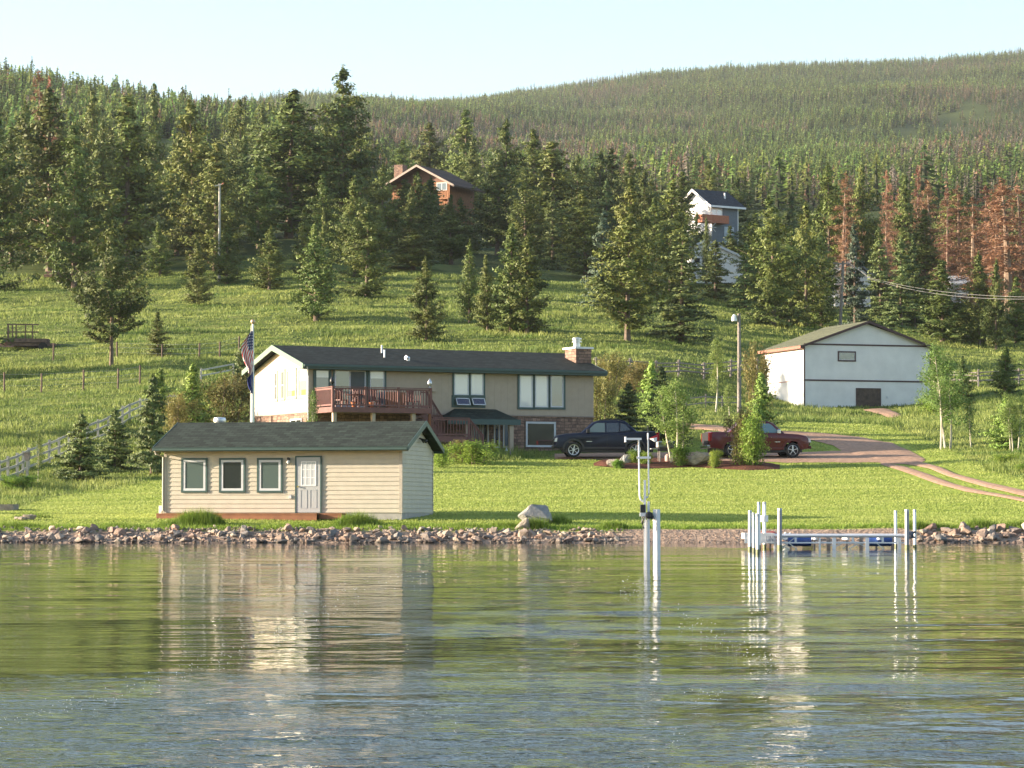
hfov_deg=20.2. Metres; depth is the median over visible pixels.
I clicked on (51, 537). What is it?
shore rock
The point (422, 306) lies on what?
pine tree
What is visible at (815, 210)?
pine tree
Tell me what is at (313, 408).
aspen tree
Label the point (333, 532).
shore rock
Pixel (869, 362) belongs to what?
barn
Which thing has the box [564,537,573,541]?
shore rock
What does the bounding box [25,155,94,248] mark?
pine tree
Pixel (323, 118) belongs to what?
pine tree
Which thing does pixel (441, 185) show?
window
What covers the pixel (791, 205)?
spruce tree
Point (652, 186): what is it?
pine tree
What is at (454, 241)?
pine tree
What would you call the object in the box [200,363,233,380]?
rail fence
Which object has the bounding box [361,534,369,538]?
shore rock
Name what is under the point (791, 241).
pine tree
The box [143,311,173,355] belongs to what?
pine tree
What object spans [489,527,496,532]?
shore rock
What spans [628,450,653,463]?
shrub
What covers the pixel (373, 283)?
pine tree
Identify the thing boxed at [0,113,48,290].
pine tree
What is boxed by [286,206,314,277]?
pine tree
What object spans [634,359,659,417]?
young pine
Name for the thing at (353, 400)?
deck chair
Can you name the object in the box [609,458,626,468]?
shrub
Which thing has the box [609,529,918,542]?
beach gravel
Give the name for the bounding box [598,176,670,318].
pine tree
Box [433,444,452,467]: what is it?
shrub
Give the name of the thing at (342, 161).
pine tree
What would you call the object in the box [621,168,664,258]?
pine tree
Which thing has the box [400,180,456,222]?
pine tree
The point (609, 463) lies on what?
boulder
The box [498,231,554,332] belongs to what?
pine tree
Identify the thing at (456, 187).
log house
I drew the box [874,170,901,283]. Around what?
dead pine
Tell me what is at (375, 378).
window
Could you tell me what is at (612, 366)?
shrub
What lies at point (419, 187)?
pine tree
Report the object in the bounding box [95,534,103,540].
shore rock
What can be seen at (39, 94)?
dead pine
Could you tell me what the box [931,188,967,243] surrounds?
pine tree
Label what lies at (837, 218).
pine tree
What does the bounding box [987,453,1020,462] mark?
shrub
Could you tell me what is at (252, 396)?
flagpole
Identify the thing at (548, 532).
shore rock
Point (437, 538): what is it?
shore rock
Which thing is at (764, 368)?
tree
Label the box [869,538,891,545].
drum float
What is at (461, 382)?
window
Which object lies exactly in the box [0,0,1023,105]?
sky
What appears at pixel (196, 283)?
pine tree
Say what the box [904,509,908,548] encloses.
dock post
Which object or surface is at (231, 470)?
window
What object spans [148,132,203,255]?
pine tree
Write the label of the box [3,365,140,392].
pasture fence
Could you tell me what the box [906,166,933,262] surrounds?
dead pine
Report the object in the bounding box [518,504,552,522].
boulder
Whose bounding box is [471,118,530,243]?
pine tree
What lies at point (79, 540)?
shore rock
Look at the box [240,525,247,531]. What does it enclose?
shore rock
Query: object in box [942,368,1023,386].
log fence
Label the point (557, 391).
window
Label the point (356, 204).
pine tree
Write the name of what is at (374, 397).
deck chair
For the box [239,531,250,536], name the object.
shore rock
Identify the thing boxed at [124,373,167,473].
spruce tree
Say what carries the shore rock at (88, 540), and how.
on the riprap
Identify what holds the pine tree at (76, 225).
on the ground at (558, 274)
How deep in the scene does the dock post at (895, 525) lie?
86.83 m
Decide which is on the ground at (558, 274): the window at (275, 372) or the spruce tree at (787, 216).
the spruce tree at (787, 216)
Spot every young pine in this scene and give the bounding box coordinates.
[142,367,175,415]
[175,362,216,422]
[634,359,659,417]
[742,371,784,426]
[978,397,1023,449]
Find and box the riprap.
[0,525,1023,542]
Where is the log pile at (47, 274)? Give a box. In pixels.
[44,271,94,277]
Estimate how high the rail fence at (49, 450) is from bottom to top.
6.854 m
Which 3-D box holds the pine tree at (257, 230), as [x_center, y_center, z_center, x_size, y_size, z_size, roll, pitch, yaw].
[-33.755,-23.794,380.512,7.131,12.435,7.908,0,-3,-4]
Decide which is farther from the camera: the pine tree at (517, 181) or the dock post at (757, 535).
the pine tree at (517, 181)
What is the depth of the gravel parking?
154.87 m
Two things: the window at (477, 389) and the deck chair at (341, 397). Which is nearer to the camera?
the deck chair at (341, 397)
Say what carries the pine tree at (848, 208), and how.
on the ground at (558, 274)
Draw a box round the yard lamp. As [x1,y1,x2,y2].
[731,314,740,411]
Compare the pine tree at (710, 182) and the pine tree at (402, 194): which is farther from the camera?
the pine tree at (710, 182)
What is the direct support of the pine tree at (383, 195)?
on the ground at (558, 274)
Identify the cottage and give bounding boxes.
[818,260,874,306]
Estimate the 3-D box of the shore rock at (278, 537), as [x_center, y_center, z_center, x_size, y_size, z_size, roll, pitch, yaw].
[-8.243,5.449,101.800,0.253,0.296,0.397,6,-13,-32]
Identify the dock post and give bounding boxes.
[748,510,751,550]
[752,513,754,551]
[756,514,759,553]
[757,502,760,549]
[761,502,767,547]
[777,508,781,548]
[894,510,896,547]
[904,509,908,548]
[913,509,916,548]
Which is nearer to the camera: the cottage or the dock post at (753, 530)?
the dock post at (753, 530)
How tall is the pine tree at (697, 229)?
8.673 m
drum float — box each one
[788,538,810,545]
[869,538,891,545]
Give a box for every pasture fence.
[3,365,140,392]
[53,336,239,359]
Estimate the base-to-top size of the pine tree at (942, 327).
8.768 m
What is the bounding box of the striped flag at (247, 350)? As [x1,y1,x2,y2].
[242,331,252,373]
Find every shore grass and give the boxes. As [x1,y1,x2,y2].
[0,506,1023,529]
[0,521,1022,531]
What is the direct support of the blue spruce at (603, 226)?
on the ground at (558, 274)
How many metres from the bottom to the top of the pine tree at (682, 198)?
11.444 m
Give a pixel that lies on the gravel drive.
(866, 447)
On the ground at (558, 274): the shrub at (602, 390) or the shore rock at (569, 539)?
the shrub at (602, 390)
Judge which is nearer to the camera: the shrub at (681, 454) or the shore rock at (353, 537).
the shore rock at (353, 537)
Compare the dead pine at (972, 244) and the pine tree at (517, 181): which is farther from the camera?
the pine tree at (517, 181)
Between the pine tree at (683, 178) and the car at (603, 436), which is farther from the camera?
the pine tree at (683, 178)
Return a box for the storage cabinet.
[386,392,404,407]
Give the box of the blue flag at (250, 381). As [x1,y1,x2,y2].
[247,373,252,392]
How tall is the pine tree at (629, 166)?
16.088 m
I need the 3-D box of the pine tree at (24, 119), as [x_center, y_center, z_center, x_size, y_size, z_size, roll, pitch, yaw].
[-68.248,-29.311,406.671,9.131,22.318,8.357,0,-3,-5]
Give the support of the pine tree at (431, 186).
on the ground at (558, 274)
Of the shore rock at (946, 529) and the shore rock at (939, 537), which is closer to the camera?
the shore rock at (939, 537)
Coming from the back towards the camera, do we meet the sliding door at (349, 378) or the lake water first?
the sliding door at (349, 378)
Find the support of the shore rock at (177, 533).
on the riprap
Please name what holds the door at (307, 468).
in the boathouse
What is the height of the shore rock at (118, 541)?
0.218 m
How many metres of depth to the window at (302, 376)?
155.91 m
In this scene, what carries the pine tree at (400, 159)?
on the ground at (558, 274)
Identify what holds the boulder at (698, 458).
on the mulch bed at (656, 463)
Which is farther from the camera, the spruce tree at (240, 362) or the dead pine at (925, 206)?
the dead pine at (925, 206)
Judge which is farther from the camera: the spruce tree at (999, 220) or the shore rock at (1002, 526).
the spruce tree at (999, 220)
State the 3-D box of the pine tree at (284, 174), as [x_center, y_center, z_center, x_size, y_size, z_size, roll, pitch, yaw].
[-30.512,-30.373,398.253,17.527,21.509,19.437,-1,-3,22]
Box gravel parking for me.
[555,451,924,463]
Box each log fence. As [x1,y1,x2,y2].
[593,357,758,379]
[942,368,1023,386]
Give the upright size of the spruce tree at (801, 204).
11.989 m
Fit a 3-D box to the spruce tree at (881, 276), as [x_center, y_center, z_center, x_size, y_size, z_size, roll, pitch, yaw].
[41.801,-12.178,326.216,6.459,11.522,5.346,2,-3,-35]
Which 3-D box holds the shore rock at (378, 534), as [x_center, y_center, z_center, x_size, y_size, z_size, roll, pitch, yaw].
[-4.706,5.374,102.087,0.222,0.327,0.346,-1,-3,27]
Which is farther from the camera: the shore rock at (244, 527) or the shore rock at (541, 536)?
the shore rock at (244, 527)
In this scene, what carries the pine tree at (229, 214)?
on the ground at (558, 274)
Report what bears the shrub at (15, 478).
on the ground at (558, 274)
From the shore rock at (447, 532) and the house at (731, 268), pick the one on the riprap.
the shore rock at (447, 532)
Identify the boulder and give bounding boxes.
[22,514,31,519]
[514,517,529,529]
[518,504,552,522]
[606,459,615,467]
[620,454,634,462]
[687,451,709,464]
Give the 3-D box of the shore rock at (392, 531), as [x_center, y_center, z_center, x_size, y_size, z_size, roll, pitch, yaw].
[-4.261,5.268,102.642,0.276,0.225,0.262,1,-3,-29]
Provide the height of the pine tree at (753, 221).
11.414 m
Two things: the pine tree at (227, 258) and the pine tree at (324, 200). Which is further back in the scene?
the pine tree at (324, 200)
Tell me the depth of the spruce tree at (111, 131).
560.52 m
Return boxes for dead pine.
[19,69,48,186]
[42,75,61,150]
[821,172,870,262]
[835,212,851,304]
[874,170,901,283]
[876,195,898,301]
[890,189,903,285]
[904,180,956,295]
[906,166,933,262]
[926,188,961,289]
[934,183,982,278]
[945,196,1002,304]
[954,189,1023,306]
[958,178,1023,313]
[962,184,1001,269]
[982,185,1023,308]
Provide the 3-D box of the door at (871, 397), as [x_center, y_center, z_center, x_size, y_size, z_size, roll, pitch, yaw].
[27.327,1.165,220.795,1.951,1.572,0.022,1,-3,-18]
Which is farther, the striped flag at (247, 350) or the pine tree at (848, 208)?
the pine tree at (848, 208)
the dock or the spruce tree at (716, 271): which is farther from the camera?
the spruce tree at (716, 271)
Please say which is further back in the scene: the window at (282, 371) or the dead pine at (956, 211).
the dead pine at (956, 211)
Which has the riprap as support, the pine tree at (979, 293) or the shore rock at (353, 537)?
the shore rock at (353, 537)
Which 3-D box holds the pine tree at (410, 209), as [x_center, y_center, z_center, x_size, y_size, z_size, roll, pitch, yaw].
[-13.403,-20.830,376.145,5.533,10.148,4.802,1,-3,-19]
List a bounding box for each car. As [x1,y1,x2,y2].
[551,419,658,456]
[700,420,810,457]
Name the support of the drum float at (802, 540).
on the lake water
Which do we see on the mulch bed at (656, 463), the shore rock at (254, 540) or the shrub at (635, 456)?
the shrub at (635, 456)
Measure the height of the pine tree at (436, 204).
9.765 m
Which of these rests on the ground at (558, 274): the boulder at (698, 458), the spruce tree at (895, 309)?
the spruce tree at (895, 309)
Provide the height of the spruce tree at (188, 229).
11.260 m
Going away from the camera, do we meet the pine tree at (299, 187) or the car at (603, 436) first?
the car at (603, 436)
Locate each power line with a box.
[848,262,993,298]
[851,264,1013,296]
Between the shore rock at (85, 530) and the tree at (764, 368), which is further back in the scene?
the tree at (764, 368)
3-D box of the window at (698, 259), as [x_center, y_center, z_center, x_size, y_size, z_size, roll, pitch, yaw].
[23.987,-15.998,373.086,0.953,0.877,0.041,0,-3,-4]
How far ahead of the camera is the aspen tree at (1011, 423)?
156.10 m
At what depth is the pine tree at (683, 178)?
501.84 m
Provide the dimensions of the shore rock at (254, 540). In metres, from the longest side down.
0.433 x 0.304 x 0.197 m
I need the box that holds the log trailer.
[0,324,61,348]
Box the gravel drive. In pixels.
[686,423,923,458]
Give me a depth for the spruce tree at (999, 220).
415.90 m
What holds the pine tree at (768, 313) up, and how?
on the ground at (558, 274)
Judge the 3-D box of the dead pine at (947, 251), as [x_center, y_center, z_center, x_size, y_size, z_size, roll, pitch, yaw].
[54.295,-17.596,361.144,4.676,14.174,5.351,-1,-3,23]
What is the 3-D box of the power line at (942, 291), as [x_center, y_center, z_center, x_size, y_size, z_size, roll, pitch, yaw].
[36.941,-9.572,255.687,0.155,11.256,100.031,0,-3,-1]
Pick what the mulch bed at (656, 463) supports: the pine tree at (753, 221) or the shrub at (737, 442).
the shrub at (737, 442)
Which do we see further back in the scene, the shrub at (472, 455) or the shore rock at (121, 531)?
the shrub at (472, 455)
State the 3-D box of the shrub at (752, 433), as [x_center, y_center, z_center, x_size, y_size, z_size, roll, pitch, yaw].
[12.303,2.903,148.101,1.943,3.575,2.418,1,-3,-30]
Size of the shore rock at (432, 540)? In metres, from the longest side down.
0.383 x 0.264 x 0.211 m
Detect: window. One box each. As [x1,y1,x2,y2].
[181,458,207,492]
[219,458,245,492]
[257,458,282,492]
[274,371,277,401]
[280,369,284,400]
[285,367,296,399]
[290,418,301,421]
[297,367,307,398]
[313,369,331,405]
[368,371,385,406]
[436,182,446,190]
[452,373,470,396]
[469,373,484,396]
[472,425,480,443]
[482,425,488,445]
[494,425,499,447]
[503,425,507,445]
[517,374,534,409]
[526,421,555,446]
[533,375,549,409]
[549,375,565,409]
[693,257,700,263]
[711,208,721,214]
[838,351,855,361]
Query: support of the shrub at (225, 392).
on the ground at (558, 274)
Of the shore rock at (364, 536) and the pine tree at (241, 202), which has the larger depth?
the pine tree at (241, 202)
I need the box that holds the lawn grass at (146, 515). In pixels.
[0,420,1023,530]
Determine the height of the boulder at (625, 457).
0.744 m
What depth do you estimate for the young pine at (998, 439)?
157.89 m
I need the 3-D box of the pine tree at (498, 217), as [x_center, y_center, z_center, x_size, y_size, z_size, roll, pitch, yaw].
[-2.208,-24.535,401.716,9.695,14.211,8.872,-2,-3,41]
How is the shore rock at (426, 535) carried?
on the riprap
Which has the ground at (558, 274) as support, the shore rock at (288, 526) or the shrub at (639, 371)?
the shrub at (639, 371)
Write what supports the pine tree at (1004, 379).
on the ground at (558, 274)
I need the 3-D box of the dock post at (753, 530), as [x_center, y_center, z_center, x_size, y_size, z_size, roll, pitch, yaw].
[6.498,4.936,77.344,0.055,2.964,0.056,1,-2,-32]
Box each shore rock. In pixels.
[47,534,56,540]
[55,533,63,539]
[74,537,83,542]
[81,527,90,533]
[83,537,94,542]
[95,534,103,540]
[108,527,115,531]
[113,528,126,534]
[114,539,122,542]
[152,534,164,539]
[171,524,178,529]
[173,530,181,537]
[182,532,193,537]
[188,533,196,539]
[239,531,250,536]
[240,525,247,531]
[250,537,257,542]
[274,534,282,539]
[275,539,287,542]
[283,523,292,529]
[306,526,316,531]
[311,533,320,539]
[330,529,338,536]
[339,536,348,540]
[349,534,356,540]
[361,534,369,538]
[375,531,383,537]
[375,537,382,542]
[389,529,395,534]
[394,532,401,536]
[422,532,429,539]
[428,538,437,542]
[434,536,444,540]
[442,530,452,535]
[473,536,479,542]
[482,535,493,538]
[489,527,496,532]
[502,528,510,532]
[518,529,527,536]
[528,530,535,536]
[534,534,543,538]
[543,530,552,534]
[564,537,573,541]
[587,531,595,536]
[606,531,617,537]
[925,523,936,529]
[934,534,946,542]
[941,527,951,531]
[948,529,956,535]
[952,534,961,537]
[959,521,967,528]
[961,526,971,534]
[976,529,987,537]
[989,524,996,530]
[996,523,1005,530]
[1002,532,1009,537]
[1009,528,1021,532]
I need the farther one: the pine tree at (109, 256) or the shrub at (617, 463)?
the pine tree at (109, 256)
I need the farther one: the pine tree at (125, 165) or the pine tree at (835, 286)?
the pine tree at (125, 165)
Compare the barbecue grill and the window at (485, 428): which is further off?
the window at (485, 428)
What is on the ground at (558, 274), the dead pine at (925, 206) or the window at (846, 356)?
the dead pine at (925, 206)
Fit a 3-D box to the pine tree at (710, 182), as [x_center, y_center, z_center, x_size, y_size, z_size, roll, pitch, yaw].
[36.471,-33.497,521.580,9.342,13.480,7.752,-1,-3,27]
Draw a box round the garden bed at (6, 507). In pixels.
[0,504,18,510]
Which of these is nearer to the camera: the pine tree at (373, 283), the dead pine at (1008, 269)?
the pine tree at (373, 283)
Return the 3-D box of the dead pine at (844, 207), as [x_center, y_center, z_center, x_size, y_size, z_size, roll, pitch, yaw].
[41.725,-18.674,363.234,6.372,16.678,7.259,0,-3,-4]
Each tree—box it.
[0,87,120,270]
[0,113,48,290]
[0,129,44,262]
[0,132,21,160]
[0,271,14,367]
[9,100,46,206]
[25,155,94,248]
[32,428,44,472]
[35,123,128,287]
[50,410,111,482]
[60,224,157,365]
[71,90,125,177]
[78,93,184,268]
[81,117,115,262]
[81,166,143,245]
[91,406,140,472]
[108,128,121,161]
[111,141,147,224]
[122,193,156,241]
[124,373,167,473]
[137,82,168,204]
[140,222,174,275]
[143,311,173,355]
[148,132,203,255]
[156,97,243,247]
[156,154,236,252]
[165,180,212,260]
[176,139,250,270]
[179,240,217,304]
[182,157,263,257]
[204,141,250,241]
[205,224,247,283]
[211,97,265,191]
[227,88,352,238]
[227,343,254,404]
[231,130,252,224]
[235,157,281,248]
[245,225,292,288]
[249,105,274,178]
[280,144,308,207]
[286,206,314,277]
[287,223,346,320]
[293,65,389,240]
[295,114,338,227]
[300,173,346,257]
[303,388,320,421]
[317,207,334,306]
[326,175,384,277]
[334,203,399,296]
[338,121,392,227]
[358,163,409,257]
[378,139,418,197]
[383,179,436,250]
[385,228,447,269]
[386,183,440,233]
[390,186,430,257]
[393,172,442,251]
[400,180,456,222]
[404,256,450,339]
[406,121,459,170]
[418,212,489,264]
[421,176,457,249]
[433,109,493,200]
[434,188,445,226]
[439,194,463,252]
[448,197,479,250]
[452,240,483,322]
[459,137,488,219]
[463,159,519,255]
[470,254,502,330]
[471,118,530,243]
[483,152,540,225]
[487,223,533,331]
[495,183,561,270]
[497,139,606,257]
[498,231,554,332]
[516,129,558,228]
[536,192,569,269]
[552,191,612,278]
[556,154,599,249]
[573,150,621,247]
[578,211,670,340]
[594,146,624,242]
[594,178,618,254]
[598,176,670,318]
[608,380,648,442]
[609,151,660,242]
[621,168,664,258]
[632,225,725,342]
[633,377,707,462]
[637,197,679,296]
[639,179,668,231]
[642,366,697,446]
[643,178,704,285]
[654,185,704,254]
[662,171,695,215]
[688,230,713,247]
[689,211,701,246]
[692,240,736,301]
[694,163,731,192]
[697,215,714,284]
[706,334,730,412]
[719,226,742,253]
[721,242,763,309]
[723,384,735,414]
[724,210,776,301]
[724,220,763,271]
[729,175,758,237]
[730,194,823,327]
[739,338,776,418]
[758,228,814,321]
[774,191,798,247]
[776,212,796,271]
[783,201,837,327]
[791,196,813,242]
[792,234,856,325]
[804,161,862,265]
[808,207,827,249]
[816,198,867,256]
[821,195,860,251]
[839,161,889,295]
[859,226,899,319]
[873,235,923,329]
[885,174,926,286]
[893,209,949,294]
[903,234,930,329]
[905,260,980,341]
[910,186,941,219]
[916,341,969,449]
[920,190,940,235]
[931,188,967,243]
[934,192,994,276]
[947,356,977,403]
[954,250,1004,344]
[961,186,982,233]
[962,397,978,447]
[975,191,1009,237]
[978,186,1012,271]
[979,258,1017,349]
[982,346,1023,394]
[995,392,1023,451]
[1000,276,1023,342]
[1002,211,1023,280]
[1007,189,1019,225]
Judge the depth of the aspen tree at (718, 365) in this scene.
196.28 m
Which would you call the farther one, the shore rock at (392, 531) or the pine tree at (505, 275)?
the pine tree at (505, 275)
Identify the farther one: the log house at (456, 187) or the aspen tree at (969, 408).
the log house at (456, 187)
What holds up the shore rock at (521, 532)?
on the riprap
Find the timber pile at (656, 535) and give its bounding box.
[653,509,659,559]
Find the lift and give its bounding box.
[624,426,653,559]
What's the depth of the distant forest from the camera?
1723.62 m
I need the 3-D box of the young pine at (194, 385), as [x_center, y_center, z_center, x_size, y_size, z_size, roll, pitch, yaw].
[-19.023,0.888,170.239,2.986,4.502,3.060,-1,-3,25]
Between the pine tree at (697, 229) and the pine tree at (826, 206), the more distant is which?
the pine tree at (697, 229)
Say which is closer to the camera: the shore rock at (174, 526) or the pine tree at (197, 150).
the shore rock at (174, 526)
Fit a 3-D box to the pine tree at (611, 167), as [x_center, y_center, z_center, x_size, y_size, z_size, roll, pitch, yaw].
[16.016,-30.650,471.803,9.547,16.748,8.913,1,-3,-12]
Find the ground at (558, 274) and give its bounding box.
[0,60,1023,542]
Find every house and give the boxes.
[242,337,607,455]
[384,164,485,224]
[679,189,745,249]
[687,225,742,284]
[945,276,969,303]
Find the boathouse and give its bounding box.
[152,417,443,519]
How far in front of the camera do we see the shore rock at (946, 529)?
102.79 m
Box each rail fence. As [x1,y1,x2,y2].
[0,395,174,483]
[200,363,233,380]
[671,394,736,407]
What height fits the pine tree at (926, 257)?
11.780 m
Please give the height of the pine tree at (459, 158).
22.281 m
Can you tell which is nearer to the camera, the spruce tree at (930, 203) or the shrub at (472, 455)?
the shrub at (472, 455)
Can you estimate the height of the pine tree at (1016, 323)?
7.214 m
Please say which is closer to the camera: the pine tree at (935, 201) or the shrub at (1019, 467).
the shrub at (1019, 467)
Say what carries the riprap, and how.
on the ground at (558, 274)
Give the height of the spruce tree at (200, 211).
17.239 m
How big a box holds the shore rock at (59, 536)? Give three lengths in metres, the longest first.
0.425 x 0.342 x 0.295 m
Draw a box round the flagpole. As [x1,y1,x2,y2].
[250,319,254,421]
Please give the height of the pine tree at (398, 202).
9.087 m
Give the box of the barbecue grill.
[651,441,673,461]
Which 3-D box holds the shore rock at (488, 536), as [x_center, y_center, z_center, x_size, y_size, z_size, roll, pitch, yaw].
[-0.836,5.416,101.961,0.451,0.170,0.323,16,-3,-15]
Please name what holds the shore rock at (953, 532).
on the riprap
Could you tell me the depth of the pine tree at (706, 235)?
369.01 m
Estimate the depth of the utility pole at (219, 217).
333.26 m
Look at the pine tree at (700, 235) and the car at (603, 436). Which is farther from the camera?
the pine tree at (700, 235)
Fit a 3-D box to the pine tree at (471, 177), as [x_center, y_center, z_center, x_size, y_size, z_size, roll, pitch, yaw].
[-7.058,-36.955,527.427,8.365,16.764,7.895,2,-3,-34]
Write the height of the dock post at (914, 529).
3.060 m
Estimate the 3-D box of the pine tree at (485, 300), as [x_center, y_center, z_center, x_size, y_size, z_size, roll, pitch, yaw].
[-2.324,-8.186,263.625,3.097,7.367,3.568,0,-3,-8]
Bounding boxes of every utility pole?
[215,182,223,281]
[833,261,850,324]
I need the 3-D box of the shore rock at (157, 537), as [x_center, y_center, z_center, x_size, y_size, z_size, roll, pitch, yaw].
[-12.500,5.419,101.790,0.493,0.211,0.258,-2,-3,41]
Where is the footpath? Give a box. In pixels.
[864,408,898,416]
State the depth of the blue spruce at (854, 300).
312.54 m
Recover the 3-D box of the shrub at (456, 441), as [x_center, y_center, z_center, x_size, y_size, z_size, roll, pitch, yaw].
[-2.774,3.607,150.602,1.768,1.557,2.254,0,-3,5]
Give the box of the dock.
[741,533,904,548]
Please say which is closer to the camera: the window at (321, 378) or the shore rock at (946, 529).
the shore rock at (946, 529)
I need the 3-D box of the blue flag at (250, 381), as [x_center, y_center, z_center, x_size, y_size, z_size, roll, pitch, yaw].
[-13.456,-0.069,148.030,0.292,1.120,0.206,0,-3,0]
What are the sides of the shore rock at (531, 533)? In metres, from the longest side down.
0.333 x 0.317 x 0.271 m
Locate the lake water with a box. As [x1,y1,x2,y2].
[0,543,1023,767]
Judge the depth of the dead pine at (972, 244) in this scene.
345.80 m
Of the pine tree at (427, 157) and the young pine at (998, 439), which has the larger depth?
the pine tree at (427, 157)
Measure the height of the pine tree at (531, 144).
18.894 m
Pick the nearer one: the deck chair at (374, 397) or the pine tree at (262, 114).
the deck chair at (374, 397)
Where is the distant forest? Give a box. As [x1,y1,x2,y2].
[0,46,1023,209]
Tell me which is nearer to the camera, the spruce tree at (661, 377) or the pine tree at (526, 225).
the spruce tree at (661, 377)
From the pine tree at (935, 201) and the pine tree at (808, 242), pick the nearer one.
the pine tree at (808, 242)
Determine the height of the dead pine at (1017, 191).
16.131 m
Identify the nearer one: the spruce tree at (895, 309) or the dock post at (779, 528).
the dock post at (779, 528)
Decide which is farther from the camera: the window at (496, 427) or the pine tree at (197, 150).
the pine tree at (197, 150)
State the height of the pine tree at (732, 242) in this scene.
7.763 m
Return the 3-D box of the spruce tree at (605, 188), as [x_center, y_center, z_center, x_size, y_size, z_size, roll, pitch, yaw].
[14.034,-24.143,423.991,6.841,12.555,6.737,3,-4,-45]
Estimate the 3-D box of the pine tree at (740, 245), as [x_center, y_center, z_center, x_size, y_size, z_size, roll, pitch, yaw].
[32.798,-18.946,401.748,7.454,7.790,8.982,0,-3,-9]
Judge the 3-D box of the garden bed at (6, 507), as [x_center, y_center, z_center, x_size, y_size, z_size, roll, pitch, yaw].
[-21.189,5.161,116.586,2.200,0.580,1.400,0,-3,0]
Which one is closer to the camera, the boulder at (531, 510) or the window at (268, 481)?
the boulder at (531, 510)
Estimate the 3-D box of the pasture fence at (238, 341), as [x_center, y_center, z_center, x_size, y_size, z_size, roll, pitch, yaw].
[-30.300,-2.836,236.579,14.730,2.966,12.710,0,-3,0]
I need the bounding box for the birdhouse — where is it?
[23,452,31,477]
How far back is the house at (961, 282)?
355.90 m
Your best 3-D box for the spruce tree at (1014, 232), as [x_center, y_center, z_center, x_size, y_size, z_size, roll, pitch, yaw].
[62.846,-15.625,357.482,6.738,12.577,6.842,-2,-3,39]
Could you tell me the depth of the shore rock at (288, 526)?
102.92 m
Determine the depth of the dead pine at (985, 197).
373.07 m
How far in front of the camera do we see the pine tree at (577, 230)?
355.30 m
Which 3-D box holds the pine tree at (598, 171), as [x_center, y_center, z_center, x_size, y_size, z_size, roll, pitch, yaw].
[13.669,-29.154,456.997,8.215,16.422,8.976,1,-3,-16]
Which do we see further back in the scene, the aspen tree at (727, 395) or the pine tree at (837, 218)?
the pine tree at (837, 218)
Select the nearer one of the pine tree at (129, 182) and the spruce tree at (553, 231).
the pine tree at (129, 182)
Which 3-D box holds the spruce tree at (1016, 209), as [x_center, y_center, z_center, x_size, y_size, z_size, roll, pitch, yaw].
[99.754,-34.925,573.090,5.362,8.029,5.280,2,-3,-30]
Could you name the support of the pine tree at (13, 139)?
on the ground at (558, 274)
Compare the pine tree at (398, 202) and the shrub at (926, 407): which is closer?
the shrub at (926, 407)
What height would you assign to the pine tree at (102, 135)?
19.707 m
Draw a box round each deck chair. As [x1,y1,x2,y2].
[334,389,347,406]
[352,389,362,406]
[368,390,379,406]
[406,391,419,407]
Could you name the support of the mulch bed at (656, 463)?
on the ground at (558, 274)
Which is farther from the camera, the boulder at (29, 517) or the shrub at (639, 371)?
the shrub at (639, 371)
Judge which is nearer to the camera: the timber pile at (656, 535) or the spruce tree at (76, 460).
the timber pile at (656, 535)
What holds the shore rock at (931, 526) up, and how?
on the riprap
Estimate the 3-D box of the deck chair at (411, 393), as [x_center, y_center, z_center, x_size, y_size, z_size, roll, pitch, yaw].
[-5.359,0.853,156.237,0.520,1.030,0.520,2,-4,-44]
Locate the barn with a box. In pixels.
[758,320,936,407]
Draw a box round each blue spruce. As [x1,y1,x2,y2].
[574,208,621,307]
[836,220,877,325]
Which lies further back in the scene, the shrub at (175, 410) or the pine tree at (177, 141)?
the pine tree at (177, 141)
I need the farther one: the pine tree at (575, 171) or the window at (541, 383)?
the pine tree at (575, 171)
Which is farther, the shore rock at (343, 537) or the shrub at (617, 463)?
the shrub at (617, 463)
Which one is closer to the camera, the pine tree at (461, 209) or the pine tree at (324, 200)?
the pine tree at (324, 200)
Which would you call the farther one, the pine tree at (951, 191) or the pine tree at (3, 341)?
the pine tree at (951, 191)
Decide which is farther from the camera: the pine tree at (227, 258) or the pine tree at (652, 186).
the pine tree at (652, 186)
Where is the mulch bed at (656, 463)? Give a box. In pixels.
[594,458,779,469]
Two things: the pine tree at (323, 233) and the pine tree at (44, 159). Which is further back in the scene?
the pine tree at (44, 159)
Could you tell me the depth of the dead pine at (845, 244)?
352.39 m
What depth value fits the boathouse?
107.06 m
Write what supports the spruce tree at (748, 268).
on the ground at (558, 274)
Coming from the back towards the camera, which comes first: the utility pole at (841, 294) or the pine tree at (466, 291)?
the utility pole at (841, 294)
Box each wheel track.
[881,462,1023,501]
[905,461,1023,495]
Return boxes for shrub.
[0,473,44,490]
[162,391,201,433]
[193,369,254,421]
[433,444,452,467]
[445,438,466,462]
[446,438,504,464]
[592,350,636,396]
[593,376,621,420]
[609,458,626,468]
[615,359,660,392]
[627,449,642,462]
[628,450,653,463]
[669,443,694,466]
[707,449,723,468]
[723,404,752,463]
[729,406,771,464]
[909,393,948,413]
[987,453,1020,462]
[1014,463,1023,471]
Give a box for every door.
[296,457,319,512]
[333,370,366,406]
[857,389,879,406]
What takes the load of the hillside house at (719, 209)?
on the ground at (558, 274)
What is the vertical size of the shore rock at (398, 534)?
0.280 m
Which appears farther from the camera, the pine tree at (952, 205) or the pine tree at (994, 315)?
the pine tree at (952, 205)

